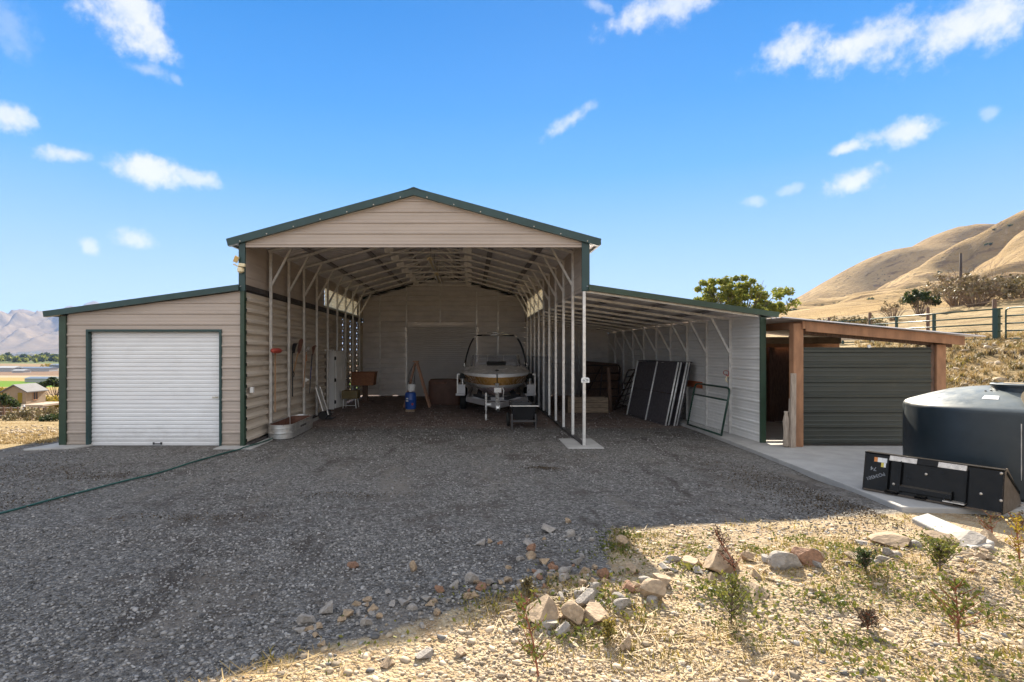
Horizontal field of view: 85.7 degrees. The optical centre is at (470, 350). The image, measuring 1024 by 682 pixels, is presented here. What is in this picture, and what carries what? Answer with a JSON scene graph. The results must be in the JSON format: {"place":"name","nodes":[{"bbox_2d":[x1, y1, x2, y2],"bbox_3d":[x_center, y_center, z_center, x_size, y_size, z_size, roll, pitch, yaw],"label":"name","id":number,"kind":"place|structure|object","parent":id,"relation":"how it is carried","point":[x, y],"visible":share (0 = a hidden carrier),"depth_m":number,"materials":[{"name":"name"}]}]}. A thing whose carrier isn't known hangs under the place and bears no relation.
{"place":"outdoors","nodes":[
{"label":"outdoors","id":0,"kind":"place"},
{"bbox_2d":[0,421,58,443],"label":"dry grass","id":1,"kind":"structure","parent":0,"point":[6,437],"depth_m":13.06,"materials":[{"name":"plant"}]},
{"bbox_2d":[0,301,357,352],"bbox_3d":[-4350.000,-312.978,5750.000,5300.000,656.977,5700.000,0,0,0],"label":"mountain","id":2,"kind":"structure","parent":0,"point":[22,330],"depth_m":4223.94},
{"bbox_2d":[0,352,357,396],"bbox_3d":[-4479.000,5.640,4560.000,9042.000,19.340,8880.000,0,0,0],"label":"field","id":3,"kind":"structure","parent":0,"point":[7,379],"depth_m":337.45,"materials":[{"name":"plant"}]},
{"bbox_2d":[0,354,58,362],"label":"treeline","id":4,"kind":"object","parent":3,"relation":"on","point":[35,358],"visible":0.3,"depth_m":718.56,"materials":[{"name":"green plant"}]},
{"bbox_2d":[5,352,58,360],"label":"treeline","id":5,"kind":"object","parent":3,"relation":"on","point":[25,356],"visible":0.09,"depth_m":787.29,"materials":[{"name":"green plant"}]},
{"bbox_2d":[20,367,57,370],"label":"farm building","id":6,"kind":"structure","parent":3,"relation":"on","point":[43,368],"depth_m":395.00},
{"bbox_2d":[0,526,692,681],"bbox_3d":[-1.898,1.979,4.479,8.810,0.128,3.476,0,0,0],"label":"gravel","id":7,"kind":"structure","parent":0,"point":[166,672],"depth_m":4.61,"materials":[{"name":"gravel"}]},
{"bbox_2d":[0,438,900,535],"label":"gravel","id":8,"kind":"structure","parent":0,"point":[318,525],"depth_m":7.85,"materials":[{"name":"gravel"}]},
{"bbox_2d":[0,299,1023,681],"bbox_3d":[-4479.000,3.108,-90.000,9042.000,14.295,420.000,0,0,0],"label":"ground","id":9,"kind":"structure","parent":0,"point":[554,497],"depth_m":6.13,"materials":[{"name":"gravel"}]},
{"bbox_2d":[0,393,21,417],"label":"shrub","id":10,"kind":"object","parent":9,"relation":"on","point":[7,401],"visible":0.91,"depth_m":43.95,"materials":[{"name":"green plant"}]},
{"bbox_2d":[0,424,58,440],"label":"bank stones","id":11,"kind":"object","parent":9,"relation":"on","point":[17,429],"visible":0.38,"depth_m":22.49,"materials":[{"name":"stone"}]},
{"bbox_2d":[0,383,58,414],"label":"house","id":12,"kind":"structure","parent":9,"relation":"on","point":[30,395],"depth_m":50.27,"materials":[{"name":"beige"}]},
{"bbox_2d":[0,399,58,420],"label":"shrub","id":13,"kind":"object","parent":9,"relation":"on","point":[25,414],"visible":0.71,"depth_m":39.81,"materials":[{"name":"brown plant"}]},
{"bbox_2d":[37,377,58,398],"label":"dark tree","id":14,"kind":"object","parent":9,"relation":"on","point":[52,381],"visible":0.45,"depth_m":68.83,"materials":[{"name":"green plant"}]},
{"bbox_2d":[39,413,58,421],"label":"shrub","id":15,"kind":"object","parent":9,"relation":"on","point":[51,417],"visible":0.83,"depth_m":37.49,"materials":[{"name":"green plant"}]},
{"bbox_2d":[0,438,272,513],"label":"garden hose","id":16,"kind":"object","parent":9,"relation":"on","point":[29,505],"visible":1,"depth_m":8.26,"materials":[{"name":"rubber"}]},
{"bbox_2d":[268,414,312,438],"bbox_3d":[-4.360,1.832,13.420,0.598,0.316,2.148,0,0,-1],"label":"stock tank","id":17,"kind":"object","parent":9,"relation":"on","point":[283,428],"visible":1,"depth_m":12.93,"materials":[{"name":"metal"}]},
{"bbox_2d":[296,614,315,623],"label":"rock","id":18,"kind":"object","parent":9,"relation":"on","point":[305,619],"visible":0.91,"depth_m":4.03,"materials":[{"name":"stone"}]},
{"bbox_2d":[315,384,335,419],"bbox_3d":[-4.285,1.499,16.200,0.530,1.018,0.580,0,0,0],"label":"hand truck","id":19,"kind":"object","parent":9,"relation":"on","point":[325,413],"visible":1,"depth_m":16.10,"materials":[{"name":"silver metal"}]},
{"bbox_2d":[319,600,332,613],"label":"rock","id":20,"kind":"object","parent":9,"relation":"on","point":[327,608],"visible":1,"depth_m":4.18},
{"bbox_2d":[341,390,359,407],"bbox_3d":[-4.220,1.701,19.400,0.560,0.623,0.500,0,0,0],"label":"tool bench","id":21,"kind":"object","parent":9,"relation":"on","point":[350,394],"visible":1,"depth_m":19.16,"materials":[{"name":"wood"}]},
{"bbox_2d":[351,371,377,401],"bbox_3d":[-4.160,1.415,21.620,0.940,1.190,0.640,0,0,0],"label":"wooden cabinet","id":22,"kind":"object","parent":9,"relation":"on","point":[364,379],"visible":1,"depth_m":21.32,"materials":[{"name":"brown wood"}]},
{"bbox_2d":[380,655,395,668],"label":"rock","id":23,"kind":"object","parent":9,"relation":"on","point":[387,662],"visible":1,"depth_m":3.50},
{"bbox_2d":[23,187,779,450],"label":"metal barn","id":24,"kind":"structure","parent":9,"relation":"on","point":[188,368],"depth_m":12.83,"materials":[{"name":"metal"}]},
{"bbox_2d":[91,332,218,445],"bbox_3d":[-6.655,0.822,11.635,2.740,2.445,0.101,0,0,0],"label":"roll up door","id":25,"kind":"structure","parent":24,"relation":"in","point":[149,388],"depth_m":11.65,"materials":[{"name":"metal"}]},
{"bbox_2d":[233,255,245,272],"bbox_3d":[-4.819,-1.808,11.480,0.277,0.376,0.157,0,0,0],"label":"flood light","id":26,"kind":"object","parent":24,"relation":"attached to","point":[240,268],"visible":1,"depth_m":11.44,"materials":[{"name":"beige plastic"}]},
{"bbox_2d":[270,348,282,411],"bbox_3d":[-4.520,0.689,12.900,0.154,1.503,0.760,0,0,0],"label":"push broom","id":27,"kind":"object","parent":24,"relation":"hanging from","point":[275,350],"visible":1,"depth_m":12.86,"materials":[{"name":"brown wood"}]},
{"bbox_2d":[334,351,346,407],"bbox_3d":[-4.547,0.990,19.342,0.151,1.980,0.932,0,0,8],"label":"door","id":28,"kind":"structure","parent":24,"relation":"in","point":[339,356],"depth_m":19.24,"materials":[{"name":"white paint"}]},
{"bbox_2d":[407,327,475,395],"bbox_3d":[-1.280,0.480,24.340,3.100,3.060,0.040,0,0,0],"label":"roll up door","id":29,"kind":"structure","parent":24,"relation":"in","point":[440,352],"depth_m":24.33,"materials":[{"name":"metal"}]},
{"bbox_2d":[536,356,542,408],"bbox_3d":[2.438,1.085,19.580,0.027,1.790,1.860,0,0,0],"label":"wall sheet","id":30,"kind":"object","parent":24,"relation":"attached to","point":[541,381],"depth_m":19.17,"materials":[{"name":"metal"}]},
{"bbox_2d":[542,356,550,414],"bbox_3d":[2.438,1.080,17.680,0.027,1.800,1.860,0,0,0],"label":"wall sheet","id":31,"kind":"object","parent":24,"relation":"attached to","point":[546,383],"depth_m":17.55,"materials":[{"name":"metal"}]},
{"bbox_2d":[405,409,415,411],"bbox_3d":[-1.990,1.972,18.275,0.300,0.075,0.350,0,0,0],"label":"wood block","id":32,"kind":"object","parent":9,"relation":"on","point":[410,410],"depth_m":18.10,"materials":[{"name":"brown wood"}]},
{"bbox_2d":[405,391,415,408],"bbox_3d":[-1.990,1.631,18.270,0.380,0.605,0.380,0,0,0],"label":"plastic drum","id":33,"kind":"object","parent":32,"relation":"on","point":[410,399],"visible":1,"depth_m":18.12,"materials":[{"name":"blue plastic"}]},
{"bbox_2d":[403,361,430,407],"bbox_3d":[-1.904,1.190,19.700,0.985,1.661,0.495,0,0,0],"label":"step ladder","id":34,"kind":"object","parent":9,"relation":"on","point":[422,383],"visible":0.94,"depth_m":19.51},
{"bbox_2d":[415,647,432,659],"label":"rock","id":35,"kind":"object","parent":9,"relation":"on","point":[426,652],"visible":1,"depth_m":3.60,"materials":[{"name":"stone"}]},
{"bbox_2d":[428,378,460,404],"bbox_3d":[-0.970,1.540,20.886,1.240,0.940,0.928,0,0,0],"label":"storage chest","id":36,"kind":"object","parent":9,"relation":"on","point":[442,391],"visible":0.78,"depth_m":20.45,"materials":[{"name":"wood"}]},
{"bbox_2d":[464,571,479,583],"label":"rock","id":37,"kind":"object","parent":9,"relation":"on","point":[471,576],"visible":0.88,"depth_m":4.58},
{"bbox_2d":[456,373,535,420],"bbox_3d":[0.841,1.385,18.500,2.680,1.250,7.300,0,0,2],"label":"trailer","id":38,"kind":"object","parent":9,"relation":"on","point":[480,398],"visible":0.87,"depth_m":17.70,"materials":[{"name":"silver metal"}]},
{"bbox_2d":[462,332,529,395],"bbox_3d":[0.895,0.421,19.587,2.360,2.178,6.122,0,0,2],"label":"motor boat","id":39,"kind":"object","parent":38,"relation":"on","point":[486,373],"visible":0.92,"depth_m":17.87,"materials":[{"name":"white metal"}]},
{"bbox_2d":[0,446,992,576],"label":"leaf litter","id":40,"kind":"object","parent":9,"relation":"on","point":[792,492],"visible":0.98,"depth_m":7.54,"materials":[{"name":"plant"}]},
{"bbox_2d":[292,404,709,438],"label":"gravel","id":41,"kind":"structure","parent":9,"relation":"on","point":[461,437],"depth_m":14.19,"materials":[{"name":"gravel"}]},
{"bbox_2d":[0,533,1022,681],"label":"gravel","id":42,"kind":"structure","parent":9,"relation":"on","point":[255,655],"depth_m":4.04,"materials":[{"name":"gravel"}]},
{"bbox_2d":[506,400,538,429],"bbox_3d":[1.360,1.693,14.599,0.800,0.638,1.428,0,0,0],"label":"yard cart","id":43,"kind":"object","parent":9,"relation":"on","point":[523,412],"visible":1,"depth_m":14.02,"materials":[{"name":"black plastic"}]},
{"bbox_2d":[520,575,538,597],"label":"weed","id":44,"kind":"object","parent":9,"relation":"on","point":[527,583],"visible":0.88,"depth_m":4.30,"materials":[{"name":"green plant"}]},
{"bbox_2d":[525,594,559,626],"bbox_3d":[0.565,1.934,4.047,0.329,0.215,0.255,7,2,-25],"label":"rock","id":45,"kind":"object","parent":9,"relation":"on","point":[548,606],"visible":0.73,"depth_m":4.02,"materials":[{"name":"stone"}]},
{"bbox_2d":[536,620,559,631],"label":"rock","id":46,"kind":"object","parent":9,"relation":"on","point":[547,625],"visible":0.58,"depth_m":3.91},
{"bbox_2d":[555,621,569,636],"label":"rock","id":47,"kind":"object","parent":9,"relation":"on","point":[564,627],"visible":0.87,"depth_m":3.84,"materials":[{"name":"stone"}]},
{"bbox_2d":[561,600,584,625],"bbox_3d":[0.757,1.929,4.022,0.172,0.169,0.170,-11,9,2],"label":"rock","id":48,"kind":"object","parent":9,"relation":"on","point":[572,611],"visible":0.93,"depth_m":3.99,"materials":[{"name":"stone"}]},
{"bbox_2d":[575,588,594,606],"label":"rock","id":49,"kind":"object","parent":9,"relation":"on","point":[585,597],"visible":0.85,"depth_m":4.21,"materials":[{"name":"stone"}]},
{"bbox_2d":[565,396,607,412],"bbox_3d":[3.800,1.760,18.003,1.310,0.500,0.445,0,0,0],"label":"planter box","id":50,"kind":"object","parent":9,"relation":"on","point":[596,404],"visible":0.97,"depth_m":17.78,"materials":[{"name":"brown wood"}]},
{"bbox_2d":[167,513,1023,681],"bbox_3d":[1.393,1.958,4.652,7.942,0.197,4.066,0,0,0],"label":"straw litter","id":51,"kind":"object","parent":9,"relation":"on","point":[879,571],"visible":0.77,"depth_m":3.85,"materials":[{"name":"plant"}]},
{"bbox_2d":[582,599,610,624],"bbox_3d":[0.940,1.974,4.068,0.202,0.132,0.255,10,7,22],"label":"rock","id":52,"kind":"object","parent":9,"relation":"on","point":[596,611],"visible":0.8,"depth_m":4.04,"materials":[{"name":"stone"}]},
{"bbox_2d":[581,365,620,404],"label":"pipe gate","id":53,"kind":"structure","parent":9,"relation":"on","point":[601,380],"depth_m":20.75,"materials":[{"name":"metal"}]},
{"bbox_2d":[586,361,620,401],"bbox_3d":[5.150,1.210,21.765,1.500,1.600,0.530,0,0,0],"label":"plywood sheet","id":54,"kind":"object","parent":9,"relation":"on","point":[591,377],"visible":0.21,"depth_m":21.79,"materials":[{"name":"wood"}]},
{"bbox_2d":[607,368,611,411],"bbox_3d":[4.590,1.285,18.175,0.160,1.457,0.150,0,0,0],"label":"timber post","id":55,"kind":"object","parent":9,"relation":"on","point":[609,390],"visible":1,"depth_m":18.13,"materials":[{"name":"wood"}]},
{"bbox_2d":[208,523,1023,681],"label":"gravel","id":56,"kind":"structure","parent":9,"relation":"on","point":[690,677],"depth_m":3.81,"materials":[{"name":"gravel"}]},
{"bbox_2d":[512,589,554,676],"bbox_3d":[0.354,1.761,3.387,0.220,0.569,0.320,0,0,-32],"label":"weed","id":57,"kind":"object","parent":56,"relation":"on","point":[529,646],"visible":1,"depth_m":3.39,"materials":[{"name":"green plant"}]},
{"bbox_2d":[600,614,616,640],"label":"weed","id":58,"kind":"object","parent":56,"relation":"on","point":[608,626],"visible":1,"depth_m":3.81,"materials":[{"name":"green plant"}]},
{"bbox_2d":[712,524,745,573],"bbox_3d":[2.256,1.752,4.769,0.327,0.471,0.200,0,0,0],"label":"weed","id":59,"kind":"object","parent":56,"relation":"on","point":[725,550],"visible":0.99,"depth_m":4.77,"materials":[{"name":"brown plant"}]},
{"bbox_2d":[999,512,1023,558],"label":"weed","id":60,"kind":"object","parent":56,"relation":"on","point":[1016,529],"visible":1,"depth_m":5.16,"materials":[{"name":"yellow plant"}]},
{"bbox_2d":[612,598,632,610],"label":"rock","id":61,"kind":"object","parent":9,"relation":"on","point":[620,604],"visible":0.88,"depth_m":4.18,"materials":[{"name":"stone"}]},
{"bbox_2d":[613,369,634,409],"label":"pipe gate","id":62,"kind":"structure","parent":9,"relation":"on","point":[623,390],"depth_m":18.91,"materials":[{"name":"metal"}]},
{"bbox_2d":[619,635,632,651],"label":"rock","id":63,"kind":"object","parent":9,"relation":"on","point":[627,644],"visible":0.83,"depth_m":3.70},
{"bbox_2d":[625,562,639,574],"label":"rock","id":64,"kind":"object","parent":9,"relation":"on","point":[631,567],"visible":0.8,"depth_m":4.81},
{"bbox_2d":[253,513,1023,681],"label":"ground cover","id":65,"kind":"object","parent":9,"relation":"on","point":[824,600],"visible":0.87,"depth_m":4.31,"materials":[{"name":"beige plant"}]},
{"bbox_2d":[626,360,678,425],"bbox_3d":[5.251,1.160,16.025,0.413,1.732,2.602,0,0,-7],"label":"kennel panel","id":66,"kind":"object","parent":9,"relation":"on","point":[652,388],"visible":0.98,"depth_m":15.89,"materials":[{"name":"metal"}]},
{"bbox_2d":[640,578,665,600],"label":"rock","id":67,"kind":"object","parent":9,"relation":"on","point":[652,586],"visible":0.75,"depth_m":4.34,"materials":[{"name":"stone"}]},
{"bbox_2d":[633,360,683,425],"bbox_3d":[5.356,1.160,15.994,0.413,1.732,2.556,0,0,-7],"label":"kennel panel","id":68,"kind":"object","parent":9,"relation":"on","point":[674,393],"visible":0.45,"depth_m":14.80,"materials":[{"name":"metal"}]},
{"bbox_2d":[652,573,671,586],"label":"rock","id":69,"kind":"object","parent":9,"relation":"on","point":[666,579],"visible":0.69,"depth_m":4.57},
{"bbox_2d":[645,360,687,425],"bbox_3d":[5.462,1.160,15.953,0.413,1.732,2.577,0,0,-7],"label":"kennel panel","id":70,"kind":"object","parent":9,"relation":"on","point":[679,392],"visible":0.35,"depth_m":14.81,"materials":[{"name":"metal"}]},
{"bbox_2d":[655,360,691,425],"bbox_3d":[5.564,1.160,15.946,0.413,1.732,2.580,0,0,-7],"label":"kennel panel","id":71,"kind":"object","parent":9,"relation":"on","point":[683,394],"visible":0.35,"depth_m":14.75,"materials":[{"name":"metal"}]},
{"bbox_2d":[683,555,702,567],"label":"rock","id":72,"kind":"object","parent":9,"relation":"on","point":[692,561],"visible":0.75,"depth_m":5.00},
{"bbox_2d":[703,544,739,573],"bbox_3d":[2.255,1.888,4.920,0.351,0.284,0.230,-5,-9,-6],"label":"rock","id":73,"kind":"object","parent":9,"relation":"on","point":[713,561],"visible":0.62,"depth_m":4.87,"materials":[{"name":"stone"}]},
{"bbox_2d":[715,569,749,623],"bbox_3d":[1.925,1.816,4.051,0.275,0.434,0.283,0,0,39],"label":"weed","id":74,"kind":"object","parent":9,"relation":"on","point":[732,582],"visible":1,"depth_m":4.03,"materials":[{"name":"green plant"}]},
{"bbox_2d":[693,274,801,314],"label":"shade tree","id":75,"kind":"object","parent":9,"relation":"on","point":[739,294],"visible":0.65,"depth_m":43.62,"materials":[{"name":"green plant"}]},
{"bbox_2d":[741,550,753,561],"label":"rock","id":76,"kind":"object","parent":9,"relation":"on","point":[749,555],"visible":0.9,"depth_m":5.19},
{"bbox_2d":[739,582,768,601],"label":"rock","id":77,"kind":"object","parent":9,"relation":"on","point":[755,587],"visible":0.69,"depth_m":4.43,"materials":[{"name":"stone"}]},
{"bbox_2d":[768,550,802,569],"bbox_3d":[2.822,1.895,4.949,0.294,0.208,0.158,-4,-1,1],"label":"rock","id":78,"kind":"object","parent":9,"relation":"on","point":[782,560],"visible":0.86,"depth_m":4.89,"materials":[{"name":"stone"}]},
{"bbox_2d":[790,546,823,566],"bbox_3d":[3.062,1.899,5.025,0.254,0.222,0.168,12,-5,27],"label":"rock","id":79,"kind":"object","parent":9,"relation":"on","point":[805,555],"visible":0.64,"depth_m":4.97,"materials":[{"name":"stone"}]},
{"bbox_2d":[619,398,1023,516],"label":"concrete slab","id":80,"kind":"structure","parent":9,"relation":"on","point":[841,466],"depth_m":9.67,"materials":[{"name":"concrete"}]},
{"bbox_2d":[687,383,729,435],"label":"walk gate","id":81,"kind":"structure","parent":80,"relation":"on","point":[724,413],"depth_m":13.21,"materials":[{"name":"metal"}]},
{"bbox_2d":[783,411,788,446],"bbox_3d":[6.310,1.567,11.000,0.120,0.715,0.097,0,0,0],"label":"plank","id":82,"kind":"object","parent":80,"relation":"on","point":[785,430],"visible":1,"depth_m":10.96,"materials":[{"name":"wood"}]},
{"bbox_2d":[788,373,795,447],"bbox_3d":[6.425,1.190,10.994,0.130,1.481,0.092,0,0,0],"label":"plank","id":83,"kind":"object","parent":80,"relation":"on","point":[792,420],"visible":1,"depth_m":10.95,"materials":[{"name":"wood"}]},
{"bbox_2d":[766,317,985,446],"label":"timber shed","id":84,"kind":"structure","parent":80,"relation":"on","point":[852,395],"depth_m":11.15,"materials":[{"name":"brown wood"}]},
{"bbox_2d":[862,450,1023,514],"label":"loader bucket","id":85,"kind":"object","parent":80,"relation":"on","point":[982,488],"visible":1,"depth_m":6.93,"materials":[{"name":"black paint"}]},
{"bbox_2d":[903,382,1023,501],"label":"water tank","id":86,"kind":"object","parent":80,"relation":"on","point":[982,425],"visible":0.9,"depth_m":7.45,"materials":[{"name":"black plastic"}]},
{"bbox_2d":[835,311,887,325],"bbox_3d":[28.483,-1.936,40.424,3.216,2.948,3.402,0,0,0],"label":"shrub","id":87,"kind":"object","parent":9,"relation":"on","point":[863,321],"visible":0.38,"depth_m":39.82,"materials":[{"name":"brown plant"}]},
{"bbox_2d":[851,545,877,569],"bbox_3d":[3.468,1.827,4.810,0.235,0.262,0.235,0,0,0],"label":"weed","id":88,"kind":"object","parent":9,"relation":"on","point":[863,559],"visible":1,"depth_m":4.81,"materials":[{"name":"green plant"}]},
{"bbox_2d":[854,604,887,629],"bbox_3d":[2.855,1.934,3.961,0.156,0.207,0.199,0,0,-26],"label":"weed","id":89,"kind":"object","parent":9,"relation":"on","point":[868,617],"visible":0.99,"depth_m":3.94,"materials":[{"name":"brown plant"}]},
{"bbox_2d":[868,531,910,548],"bbox_3d":[4.270,1.929,5.582,0.360,0.132,0.316,-12,-4,25],"label":"rock","id":90,"kind":"object","parent":9,"relation":"on","point":[889,538],"visible":0.89,"depth_m":5.55,"materials":[{"name":"stone"}]},
{"bbox_2d":[872,299,911,320],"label":"shrub","id":91,"kind":"object","parent":9,"relation":"on","point":[890,310],"visible":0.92,"depth_m":44.02,"materials":[{"name":"beige plant"}]},
{"bbox_2d":[898,288,947,314],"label":"shrub","id":92,"kind":"object","parent":9,"relation":"on","point":[916,297],"visible":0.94,"depth_m":44.36,"materials":[{"name":"green plant"}]},
{"bbox_2d":[869,308,1002,341],"bbox_3d":[22.000,-1.075,26.541,0.132,1.410,7.583,0,0,0],"label":"corral panel","id":93,"kind":"object","parent":9,"relation":"on","point":[996,323],"visible":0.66,"depth_m":24.34,"materials":[{"name":"metal"}]},
{"bbox_2d":[854,329,1023,388],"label":"dry grass","id":94,"kind":"structure","parent":9,"relation":"on","point":[971,374],"depth_m":19.05,"materials":[{"name":"plant"}]},
{"bbox_2d":[915,533,963,570],"bbox_3d":[4.128,1.793,4.857,0.396,0.349,0.294,0,0,-38],"label":"weed","id":95,"kind":"object","parent":9,"relation":"on","point":[945,551],"visible":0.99,"depth_m":4.84,"materials":[{"name":"green plant"}]},
{"bbox_2d":[923,530,959,544],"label":"rock","id":96,"kind":"object","parent":9,"relation":"on","point":[933,534],"visible":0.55,"depth_m":5.76,"materials":[{"name":"stone"}]},
{"bbox_2d":[874,332,1023,382],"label":"ground cover","id":97,"kind":"object","parent":9,"relation":"on","point":[963,362],"visible":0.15,"depth_m":19.46,"materials":[{"name":"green plant"}]},
{"bbox_2d":[912,513,993,548],"bbox_3d":[5.244,2.045,6.007,0.322,0.247,1.049,0,0,7],"label":"broken concrete","id":98,"kind":"object","parent":9,"relation":"on","point":[929,521],"visible":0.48,"depth_m":6.14,"materials":[{"name":"concrete"}]},
{"bbox_2d":[918,264,989,306],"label":"shrub","id":99,"kind":"object","parent":9,"relation":"on","point":[954,303],"visible":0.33,"depth_m":47.67,"materials":[{"name":"brown plant"}]},
{"bbox_2d":[885,340,1023,384],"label":"bank stones","id":100,"kind":"object","parent":9,"relation":"on","point":[998,362],"visible":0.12,"depth_m":18.36,"materials":[{"name":"stone"}]},
{"bbox_2d":[923,570,993,643],"bbox_3d":[3.332,1.774,3.771,0.365,0.525,0.299,0,0,39],"label":"weed","id":101,"kind":"object","parent":9,"relation":"on","point":[957,583],"visible":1,"depth_m":3.75,"materials":[{"name":"green plant"}]},
{"bbox_2d":[952,530,986,547],"bbox_3d":[5.123,1.957,5.679,0.316,0.128,0.336,-4,10,8],"label":"rock","id":102,"kind":"object","parent":9,"relation":"on","point":[970,537],"visible":0.59,"depth_m":5.65,"materials":[{"name":"stone"}]},
{"bbox_2d":[927,262,1023,308],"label":"shrub","id":103,"kind":"object","parent":9,"relation":"on","point":[973,286],"visible":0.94,"depth_m":42.31,"materials":[{"name":"brown plant"}]},
{"bbox_2d":[975,510,1000,532],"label":"weed","id":104,"kind":"object","parent":9,"relation":"on","point":[989,526],"visible":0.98,"depth_m":5.93,"materials":[{"name":"brown plant"}]},
{"bbox_2d":[980,529,996,544],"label":"rock","id":105,"kind":"object","parent":9,"relation":"on","point":[988,534],"visible":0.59,"depth_m":5.79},
{"bbox_2d":[1005,306,1023,338],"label":"corral panel","id":106,"kind":"object","parent":9,"relation":"on","point":[1006,323],"visible":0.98,"depth_m":22.34,"materials":[{"name":"metal"}]},
{"bbox_2d":[0,0,1023,349],"label":"sky","id":107,"kind":"structure","parent":0,"point":[797,144],"materials":[{"name":"blue"}]},
{"bbox_2d":[769,210,1023,318],"bbox_3d":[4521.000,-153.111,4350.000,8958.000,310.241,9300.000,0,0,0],"label":"hillside","id":108,"kind":"structure","parent":0,"point":[890,276],"depth_m":593.40,"materials":[{"name":"beige plant"}]},
{"bbox_2d":[958,262,1023,301],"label":"shrub","id":109,"kind":"object","parent":108,"relation":"on","point":[1016,278],"visible":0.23,"depth_m":46.17,"materials":[{"name":"brown plant"}]},
{"bbox_3d":[25.403,-1.462,39.000,0.160,1.800,0.162,0,0,0],"label":"fence post","id":110,"kind":"object","parent":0,"visible":0},
{"bbox_2d":[820,298,1023,329],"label":"barbed wire","id":111,"kind":"object","parent":110,"relation":"attached to","point":[951,317],"visible":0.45,"depth_m":27.10,"materials":[{"name":"metal"}]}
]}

